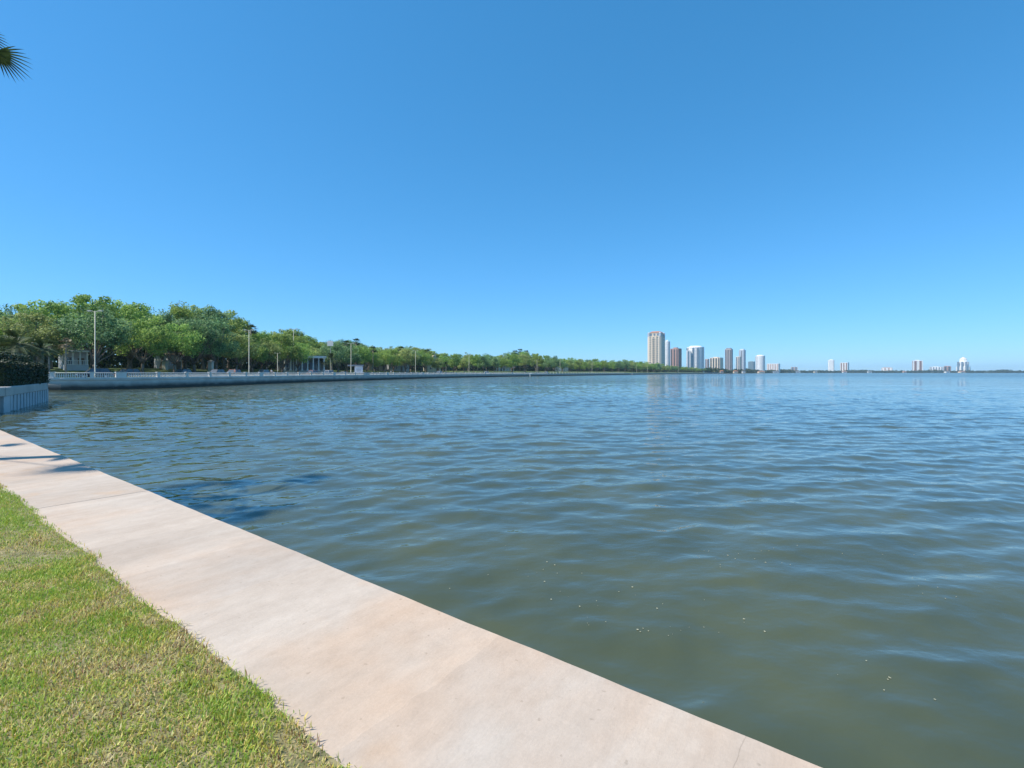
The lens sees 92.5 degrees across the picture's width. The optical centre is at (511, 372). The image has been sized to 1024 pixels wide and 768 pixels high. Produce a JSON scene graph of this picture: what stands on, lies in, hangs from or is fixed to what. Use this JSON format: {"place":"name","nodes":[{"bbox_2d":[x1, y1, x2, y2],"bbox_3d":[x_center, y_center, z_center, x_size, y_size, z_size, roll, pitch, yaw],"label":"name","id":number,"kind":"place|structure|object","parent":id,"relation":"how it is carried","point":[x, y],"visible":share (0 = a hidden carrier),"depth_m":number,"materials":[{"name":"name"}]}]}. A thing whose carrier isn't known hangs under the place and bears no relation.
{"place":"outdoors","nodes":[
{"label":"outdoors","id":0,"kind":"place"},
{"bbox_2d":[42,337,62,376],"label":"palm tree","id":1,"kind":"object","parent":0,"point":[49,342],"visible":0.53,"depth_m":89.87,"materials":[{"name":"green plant"}]},
{"bbox_2d":[76,368,112,376],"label":"parked car","id":2,"kind":"object","parent":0,"point":[101,370],"visible":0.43,"depth_m":83.41,"materials":[{"name":"grey paint"}]},
{"bbox_2d":[0,483,361,767],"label":"ground","id":3,"kind":"structure","parent":0,"point":[298,762],"depth_m":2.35,"materials":[{"name":"green plant"}]},
{"bbox_2d":[0,34,32,80],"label":"cabbage palm","id":4,"kind":"object","parent":3,"relation":"on","point":[5,56],"visible":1,"depth_m":10.17,"materials":[{"name":"green plant"}]},
{"bbox_2d":[210,369,225,373],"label":"parked car","id":5,"kind":"object","parent":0,"point":[214,371],"visible":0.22,"depth_m":109.42,"materials":[{"name":"grey paint"}]},
{"bbox_2d":[348,365,363,374],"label":"kiosk","id":6,"kind":"object","parent":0,"point":[358,368],"visible":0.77,"depth_m":164.06,"materials":[{"name":"white"}]},
{"bbox_2d":[50,367,704,376],"bbox_3d":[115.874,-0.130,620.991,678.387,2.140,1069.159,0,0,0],"label":"lawn","id":7,"kind":"structure","parent":0,"point":[114,370],"depth_m":174.93,"materials":[{"name":"green plant"}]},
{"bbox_2d":[0,303,41,347],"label":"oak tree","id":8,"kind":"object","parent":7,"relation":"on","point":[9,312],"visible":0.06,"depth_m":104.03,"materials":[{"name":"green plant"}]},
{"bbox_2d":[0,311,67,362],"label":"oak tree","id":9,"kind":"object","parent":7,"relation":"on","point":[47,331],"visible":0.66,"depth_m":92.56,"materials":[{"name":"green plant"}]},
{"bbox_2d":[9,299,89,368],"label":"oak tree","id":10,"kind":"object","parent":7,"relation":"on","point":[53,307],"visible":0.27,"depth_m":102.21,"materials":[{"name":"green plant"}]},
{"bbox_2d":[57,337,76,374],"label":"palm tree","id":11,"kind":"object","parent":7,"relation":"on","point":[65,345],"visible":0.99,"depth_m":87.89,"materials":[{"name":"green plant"}]},
{"bbox_2d":[58,343,88,370],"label":"house","id":12,"kind":"structure","parent":7,"relation":"on","point":[77,360],"depth_m":105.16,"materials":[{"name":"grey paint"}]},
{"bbox_2d":[52,293,126,367],"bbox_3d":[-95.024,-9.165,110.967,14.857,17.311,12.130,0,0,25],"label":"oak tree","id":13,"kind":"object","parent":7,"relation":"on","point":[82,299],"visible":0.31,"depth_m":109.74,"materials":[{"name":"green plant"}]},
{"bbox_2d":[48,305,136,367],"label":"oak tree","id":14,"kind":"object","parent":7,"relation":"on","point":[114,335],"visible":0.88,"depth_m":98.46,"materials":[{"name":"green plant"}]},
{"bbox_2d":[108,299,166,368],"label":"oak tree","id":15,"kind":"object","parent":7,"relation":"on","point":[130,310],"visible":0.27,"depth_m":118.33,"materials":[{"name":"green plant"}]},
{"bbox_2d":[115,318,171,374],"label":"oak tree","id":16,"kind":"object","parent":7,"relation":"on","point":[154,339],"visible":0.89,"depth_m":107.90,"materials":[{"name":"green plant"}]},
{"bbox_2d":[133,308,177,368],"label":"oak tree","id":17,"kind":"object","parent":7,"relation":"on","point":[167,317],"visible":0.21,"depth_m":127.92,"materials":[{"name":"green plant"}]},
{"bbox_2d":[161,359,168,369],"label":"gate pillar","id":18,"kind":"structure","parent":7,"relation":"on","point":[164,364],"depth_m":127.50,"materials":[{"name":"beige paint"}]},
{"bbox_2d":[154,350,181,368],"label":"house","id":19,"kind":"structure","parent":7,"relation":"on","point":[157,360],"depth_m":140.72,"materials":[{"name":"grey paint"}]},
{"bbox_2d":[150,322,206,372],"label":"oak tree","id":20,"kind":"object","parent":7,"relation":"on","point":[189,341],"visible":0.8,"depth_m":116.75,"materials":[{"name":"green plant"}]},
{"bbox_2d":[162,304,213,368],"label":"oak tree","id":21,"kind":"object","parent":7,"relation":"on","point":[177,311],"visible":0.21,"depth_m":134.30,"materials":[{"name":"green plant"}]},
{"bbox_2d":[164,317,222,372],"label":"oak tree","id":22,"kind":"object","parent":7,"relation":"on","point":[200,323],"visible":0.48,"depth_m":125.87,"materials":[{"name":"green plant"}]},
{"bbox_2d":[180,304,235,369],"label":"oak tree","id":23,"kind":"object","parent":7,"relation":"on","point":[207,314],"visible":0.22,"depth_m":143.85,"materials":[{"name":"green plant"}]},
{"bbox_2d":[207,360,213,371],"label":"gate pillar","id":24,"kind":"structure","parent":7,"relation":"on","point":[210,365],"depth_m":131.50,"materials":[{"name":"beige paint"}]},
{"bbox_2d":[198,314,239,368],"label":"oak tree","id":25,"kind":"object","parent":7,"relation":"on","point":[219,347],"visible":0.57,"depth_m":132.21,"materials":[{"name":"green plant"}]},
{"bbox_2d":[201,309,251,369],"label":"oak tree","id":26,"kind":"object","parent":7,"relation":"on","point":[238,323],"visible":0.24,"depth_m":153.17,"materials":[{"name":"green plant"}]},
{"bbox_2d":[219,329,260,368],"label":"oak tree","id":27,"kind":"object","parent":7,"relation":"on","point":[245,351],"visible":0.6,"depth_m":141.34,"materials":[{"name":"green plant"}]},
{"bbox_2d":[230,328,265,369],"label":"oak tree","id":28,"kind":"object","parent":7,"relation":"on","point":[257,336],"visible":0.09,"depth_m":164.44,"materials":[{"name":"green plant"}]},
{"bbox_2d":[244,324,256,372],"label":"palm tree","id":29,"kind":"object","parent":7,"relation":"on","point":[253,331],"visible":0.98,"depth_m":149.80,"materials":[{"name":"green plant"}]},
{"bbox_2d":[237,340,270,372],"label":"oak tree","id":30,"kind":"object","parent":7,"relation":"on","point":[261,356],"visible":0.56,"depth_m":149.39,"materials":[{"name":"green plant"}]},
{"bbox_2d":[246,330,283,369],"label":"oak tree","id":31,"kind":"object","parent":7,"relation":"on","point":[264,335],"visible":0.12,"depth_m":171.99,"materials":[{"name":"green plant"}]},
{"bbox_2d":[255,338,281,369],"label":"oak tree","id":32,"kind":"object","parent":7,"relation":"on","point":[272,346],"visible":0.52,"depth_m":157.12,"materials":[{"name":"green plant"}]},
{"bbox_2d":[262,329,295,369],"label":"oak tree","id":33,"kind":"object","parent":7,"relation":"on","point":[280,331],"visible":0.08,"depth_m":182.16,"materials":[{"name":"green plant"}]},
{"bbox_2d":[268,332,304,373],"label":"oak tree","id":34,"kind":"object","parent":7,"relation":"on","point":[296,353],"visible":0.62,"depth_m":165.75,"materials":[{"name":"green plant"}]},
{"bbox_2d":[279,329,310,354],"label":"oak tree","id":35,"kind":"object","parent":7,"relation":"on","point":[299,336],"visible":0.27,"depth_m":185.84,"materials":[{"name":"green plant"}]},
{"bbox_2d":[282,341,315,371],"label":"oak tree","id":36,"kind":"object","parent":7,"relation":"on","point":[306,352],"visible":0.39,"depth_m":171.89,"materials":[{"name":"green plant"}]},
{"bbox_2d":[276,355,325,372],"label":"house","id":37,"kind":"structure","parent":7,"relation":"on","point":[305,367],"depth_m":177.45,"materials":[{"name":"grey paint"}]},
{"bbox_2d":[295,336,317,349],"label":"oak tree","id":38,"kind":"object","parent":7,"relation":"on","point":[312,340],"visible":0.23,"depth_m":196.87,"materials":[{"name":"green plant"}]},
{"bbox_2d":[305,344,319,361],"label":"oak tree","id":39,"kind":"object","parent":7,"relation":"on","point":[317,350],"visible":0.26,"depth_m":181.79,"materials":[{"name":"green plant"}]},
{"bbox_2d":[317,343,342,369],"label":"oak tree","id":40,"kind":"object","parent":7,"relation":"on","point":[324,351],"visible":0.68,"depth_m":189.89,"materials":[{"name":"green plant"}]},
{"bbox_2d":[324,353,339,369],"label":"palm tree","id":41,"kind":"object","parent":7,"relation":"on","point":[330,355],"visible":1,"depth_m":171.42,"materials":[{"name":"green plant"}]},
{"bbox_2d":[326,342,355,372],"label":"oak tree","id":42,"kind":"object","parent":7,"relation":"on","point":[343,353],"visible":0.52,"depth_m":199.45,"materials":[{"name":"green plant"}]},
{"bbox_2d":[340,346,362,372],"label":"oak tree","id":43,"kind":"object","parent":7,"relation":"on","point":[357,359],"visible":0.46,"depth_m":209.47,"materials":[{"name":"green plant"}]},
{"bbox_2d":[351,346,372,364],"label":"oak tree","id":44,"kind":"object","parent":7,"relation":"on","point":[365,350],"visible":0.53,"depth_m":216.44,"materials":[{"name":"green plant"}]},
{"bbox_2d":[358,349,377,372],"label":"oak tree","id":45,"kind":"object","parent":7,"relation":"on","point":[373,359],"visible":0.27,"depth_m":227.34,"materials":[{"name":"green plant"}]},
{"bbox_2d":[363,362,385,370],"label":"house","id":46,"kind":"structure","parent":7,"relation":"on","point":[371,368],"depth_m":262.08,"materials":[{"name":"grey paint"}]},
{"bbox_2d":[369,352,384,372],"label":"oak tree","id":47,"kind":"object","parent":7,"relation":"on","point":[379,362],"visible":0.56,"depth_m":234.06,"materials":[{"name":"green plant"}]},
{"bbox_2d":[378,349,392,372],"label":"oak tree","id":48,"kind":"object","parent":7,"relation":"on","point":[387,357],"visible":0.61,"depth_m":241.92,"materials":[{"name":"green plant"}]},
{"bbox_2d":[382,348,404,371],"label":"oak tree","id":49,"kind":"object","parent":7,"relation":"on","point":[396,357],"visible":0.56,"depth_m":251.08,"materials":[{"name":"green plant"}]},
{"bbox_2d":[386,363,408,371],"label":"house","id":50,"kind":"structure","parent":7,"relation":"on","point":[398,368],"depth_m":274.84,"materials":[{"name":"grey paint"}]},
{"bbox_2d":[396,348,418,371],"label":"oak tree","id":51,"kind":"object","parent":7,"relation":"on","point":[406,354],"visible":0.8,"depth_m":259.09,"materials":[{"name":"green plant"}]},
{"bbox_2d":[401,349,421,372],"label":"oak tree","id":52,"kind":"object","parent":7,"relation":"on","point":[417,354],"visible":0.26,"depth_m":266.99,"materials":[{"name":"green plant"}]},
{"bbox_2d":[416,351,431,372],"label":"oak tree","id":53,"kind":"object","parent":7,"relation":"on","point":[423,357],"visible":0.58,"depth_m":273.40,"materials":[{"name":"green plant"}]},
{"bbox_2d":[420,353,433,372],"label":"oak tree","id":54,"kind":"object","parent":7,"relation":"on","point":[430,360],"visible":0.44,"depth_m":284.41,"materials":[{"name":"green plant"}]},
{"bbox_2d":[423,354,440,371],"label":"house","id":55,"kind":"structure","parent":7,"relation":"on","point":[430,369],"depth_m":299.77,"materials":[{"name":"beige paint"}]},
{"bbox_2d":[430,358,443,370],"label":"oak tree","id":56,"kind":"object","parent":7,"relation":"on","point":[439,361],"visible":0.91,"depth_m":290.81,"materials":[{"name":"green plant"}]},
{"bbox_2d":[447,354,462,372],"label":"oak tree","id":57,"kind":"object","parent":7,"relation":"on","point":[454,362],"visible":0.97,"depth_m":308.35,"materials":[{"name":"green plant"}]},
{"bbox_2d":[457,358,470,372],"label":"oak tree","id":58,"kind":"object","parent":7,"relation":"on","point":[464,363],"visible":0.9,"depth_m":321.80,"materials":[{"name":"green plant"}]},
{"bbox_2d":[467,354,480,372],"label":"oak tree","id":59,"kind":"object","parent":7,"relation":"on","point":[475,359],"visible":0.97,"depth_m":330.90,"materials":[{"name":"green plant"}]},
{"bbox_2d":[477,355,490,372],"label":"oak tree","id":60,"kind":"object","parent":7,"relation":"on","point":[483,362],"visible":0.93,"depth_m":343.31,"materials":[{"name":"green plant"}]},
{"bbox_2d":[488,356,500,371],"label":"oak tree","id":61,"kind":"object","parent":7,"relation":"on","point":[494,360],"visible":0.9,"depth_m":355.45,"materials":[{"name":"green plant"}]},
{"bbox_2d":[498,358,508,371],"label":"oak tree","id":62,"kind":"object","parent":7,"relation":"on","point":[503,361],"visible":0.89,"depth_m":367.47,"materials":[{"name":"green plant"}]},
{"bbox_2d":[506,354,522,372],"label":"oak tree","id":63,"kind":"object","parent":7,"relation":"on","point":[513,357],"visible":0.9,"depth_m":377.57,"materials":[{"name":"green plant"}]},
{"bbox_2d":[516,352,535,372],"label":"oak tree","id":64,"kind":"object","parent":7,"relation":"on","point":[526,358],"visible":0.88,"depth_m":396.81,"materials":[{"name":"green plant"}]},
{"bbox_2d":[530,355,544,372],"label":"oak tree","id":65,"kind":"object","parent":7,"relation":"on","point":[538,361],"visible":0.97,"depth_m":418.42,"materials":[{"name":"green plant"}]},
{"bbox_2d":[541,358,555,371],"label":"oak tree","id":66,"kind":"object","parent":7,"relation":"on","point":[548,361],"visible":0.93,"depth_m":435.58,"materials":[{"name":"green plant"}]},
{"bbox_2d":[0,430,821,767],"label":"path","id":67,"kind":"structure","parent":0,"point":[360,672],"depth_m":2.74,"materials":[{"name":"concrete"}]},
{"bbox_2d":[0,373,1023,767],"bbox_3d":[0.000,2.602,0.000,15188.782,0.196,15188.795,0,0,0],"label":"water","id":68,"kind":"structure","parent":0,"point":[476,501],"depth_m":8.98,"materials":[{"name":"blue liquid"}]},
{"bbox_2d":[0,383,47,412],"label":"bulkhead","id":69,"kind":"object","parent":68,"relation":"in","point":[18,397],"visible":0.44,"depth_m":35.53,"materials":[{"name":"concrete"}]},
{"bbox_2d":[0,359,49,386],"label":"hedge","id":70,"kind":"object","parent":69,"relation":"on","point":[15,373],"visible":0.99,"depth_m":36.52,"materials":[{"name":"green plant"}]},
{"bbox_2d":[47,373,721,389],"bbox_3d":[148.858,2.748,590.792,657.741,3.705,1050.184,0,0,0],"label":"sea wall","id":71,"kind":"structure","parent":68,"relation":"in","point":[97,384],"depth_m":98.06,"materials":[{"name":"concrete"}]},
{"bbox_2d":[87,310,102,376],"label":"street lamp","id":72,"kind":"object","parent":71,"relation":"on","point":[95,342],"visible":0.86,"depth_m":74.93,"materials":[{"name":"grey metal"}]},
{"bbox_2d":[48,372,623,378],"bbox_3d":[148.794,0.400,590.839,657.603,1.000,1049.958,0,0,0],"label":"balustrade","id":73,"kind":"object","parent":71,"relation":"on","point":[52,375],"visible":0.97,"depth_m":99.75,"materials":[{"name":"paint"}]},
{"bbox_2d":[0,0,1023,370],"label":"sky","id":74,"kind":"structure","parent":0,"point":[801,184],"materials":[{"name":"blue"}]},
{"bbox_3d":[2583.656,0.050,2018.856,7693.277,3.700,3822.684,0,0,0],"label":"terrain","id":75,"kind":"structure","parent":0,"visible":0},
{"bbox_2d":[1,303,54,355],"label":"oak tree","id":76,"kind":"object","parent":75,"relation":"on","point":[18,307],"visible":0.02,"depth_m":113.70,"materials":[{"name":"green plant"}]},
{"bbox_2d":[102,310,152,367],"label":"oak tree","id":77,"kind":"object","parent":75,"relation":"on","point":[126,351],"visible":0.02,"depth_m":132.29,"materials":[{"name":"green plant"}]},
{"bbox_2d":[164,300,208,368],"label":"oak tree","id":78,"kind":"object","parent":75,"relation":"on","point":[178,318],"visible":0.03,"depth_m":153.98,"materials":[{"name":"green plant"}]},
{"bbox_2d":[222,312,248,368],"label":"oak tree","id":79,"kind":"object","parent":75,"relation":"on","point":[228,363],"depth_m":177.12,"materials":[{"name":"green plant"}]},
{"bbox_2d":[15,312,648,371],"bbox_3d":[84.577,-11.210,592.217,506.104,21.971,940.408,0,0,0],"label":"woodland","id":80,"kind":"object","parent":75,"relation":"on","point":[113,360],"visible":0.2,"depth_m":187.15,"materials":[{"name":"green plant"}]},
{"bbox_2d":[647,331,664,364],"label":"apartment tower","id":81,"kind":"structure","parent":75,"relation":"on","point":[656,346],"depth_m":989.11,"materials":[{"name":"concrete"}]},
{"bbox_2d":[665,340,669,365],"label":"apartment tower","id":82,"kind":"structure","parent":75,"relation":"on","point":[667,352],"depth_m":1114.92,"materials":[{"name":"white glass"}]},
{"bbox_2d":[670,347,681,367],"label":"apartment tower","id":83,"kind":"structure","parent":75,"relation":"on","point":[675,356],"depth_m":1054.48,"materials":[{"name":"concrete"}]},
{"bbox_2d":[686,350,689,367],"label":"apartment tower","id":84,"kind":"structure","parent":75,"relation":"on","point":[688,358],"depth_m":1136.57,"materials":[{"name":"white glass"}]},
{"bbox_2d":[686,346,703,371],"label":"apartment tower","id":85,"kind":"structure","parent":75,"relation":"on","point":[697,356],"depth_m":1136.20,"materials":[{"name":"white glass"}]},
{"bbox_2d":[710,357,722,368],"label":"apartment tower","id":86,"kind":"structure","parent":75,"relation":"on","point":[716,362],"depth_m":1262.03,"materials":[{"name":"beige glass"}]},
{"bbox_2d":[725,348,732,369],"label":"apartment tower","id":87,"kind":"structure","parent":75,"relation":"on","point":[728,358],"depth_m":1394.12,"materials":[{"name":"grey glass"}]},
{"bbox_2d":[736,357,740,369],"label":"apartment tower","id":88,"kind":"structure","parent":75,"relation":"on","point":[738,362],"depth_m":1507.82,"materials":[{"name":"grey glass"}]},
{"bbox_2d":[739,349,745,369],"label":"apartment tower","id":89,"kind":"structure","parent":75,"relation":"on","point":[742,353],"depth_m":1558.45,"materials":[{"name":"grey concrete"}]},
{"bbox_2d":[755,355,764,370],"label":"apartment tower","id":90,"kind":"structure","parent":75,"relation":"on","point":[760,362],"depth_m":1843.75,"materials":[{"name":"white glass"}]},
{"bbox_2d":[767,364,779,372],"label":"apartment tower","id":91,"kind":"structure","parent":75,"relation":"on","point":[776,367],"depth_m":2160.00,"materials":[{"name":"grey concrete"}]},
{"bbox_2d":[627,364,1023,373],"bbox_3d":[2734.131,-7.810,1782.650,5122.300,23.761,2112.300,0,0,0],"label":"woodland","id":92,"kind":"object","parent":75,"relation":"on","point":[717,370],"visible":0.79,"depth_m":2547.62,"materials":[{"name":"green plant"}]},
{"bbox_2d":[828,359,833,370],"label":"apartment tower","id":93,"kind":"structure","parent":75,"relation":"on","point":[830,364],"depth_m":2741.76,"materials":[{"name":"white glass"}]},
{"bbox_2d":[840,363,848,370],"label":"apartment tower","id":94,"kind":"structure","parent":75,"relation":"on","point":[844,366],"depth_m":2738.31,"materials":[{"name":"grey concrete"}]},
{"bbox_2d":[912,360,922,370],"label":"apartment tower","id":95,"kind":"structure","parent":75,"relation":"on","point":[917,364],"depth_m":2766.35,"materials":[{"name":"grey concrete"}]},
{"bbox_2d":[956,357,970,370],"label":"apartment tower","id":96,"kind":"structure","parent":75,"relation":"on","point":[962,363],"depth_m":2766.51,"materials":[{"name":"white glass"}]},
{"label":"lawn","id":97,"kind":"structure","parent":0,"visible":0},
{"bbox_2d":[0,335,25,354],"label":"palm tree","id":98,"kind":"object","parent":97,"relation":"on","point":[8,342],"visible":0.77,"depth_m":49.94,"materials":[{"name":"green plant"}]},
{"bbox_2d":[0,351,31,361],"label":"hedge","id":99,"kind":"object","parent":97,"relation":"on","point":[9,356],"visible":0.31,"depth_m":38.52,"materials":[{"name":"green plant"}]},
{"bbox_2d":[0,330,49,364],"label":"palm tree","id":100,"kind":"object","parent":97,"relation":"on","point":[13,333],"visible":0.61,"depth_m":55.82,"materials":[{"name":"green plant"}]},
{"bbox_2d":[28,339,64,366],"bbox_3d":[-55.525,-1.374,58.004,4.080,5.001,3.997,0,0,0],"label":"palm tree","id":101,"kind":"object","parent":97,"relation":"on","point":[40,344],"visible":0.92,"depth_m":57.83,"materials":[{"name":"green plant"}]},
{"bbox_3d":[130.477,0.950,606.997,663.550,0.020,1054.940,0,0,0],"label":"road","id":102,"kind":"structure","parent":0,"visible":0},
{"bbox_2d":[114,369,140,376],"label":"parked car","id":103,"kind":"object","parent":102,"relation":"on","point":[132,371],"visible":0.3,"depth_m":97.18,"materials":[{"name":"grey paint"}]},
{"bbox_2d":[172,369,191,374],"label":"parked car","id":104,"kind":"object","parent":102,"relation":"on","point":[178,371],"visible":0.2,"depth_m":110.15,"materials":[{"name":"grey paint"}]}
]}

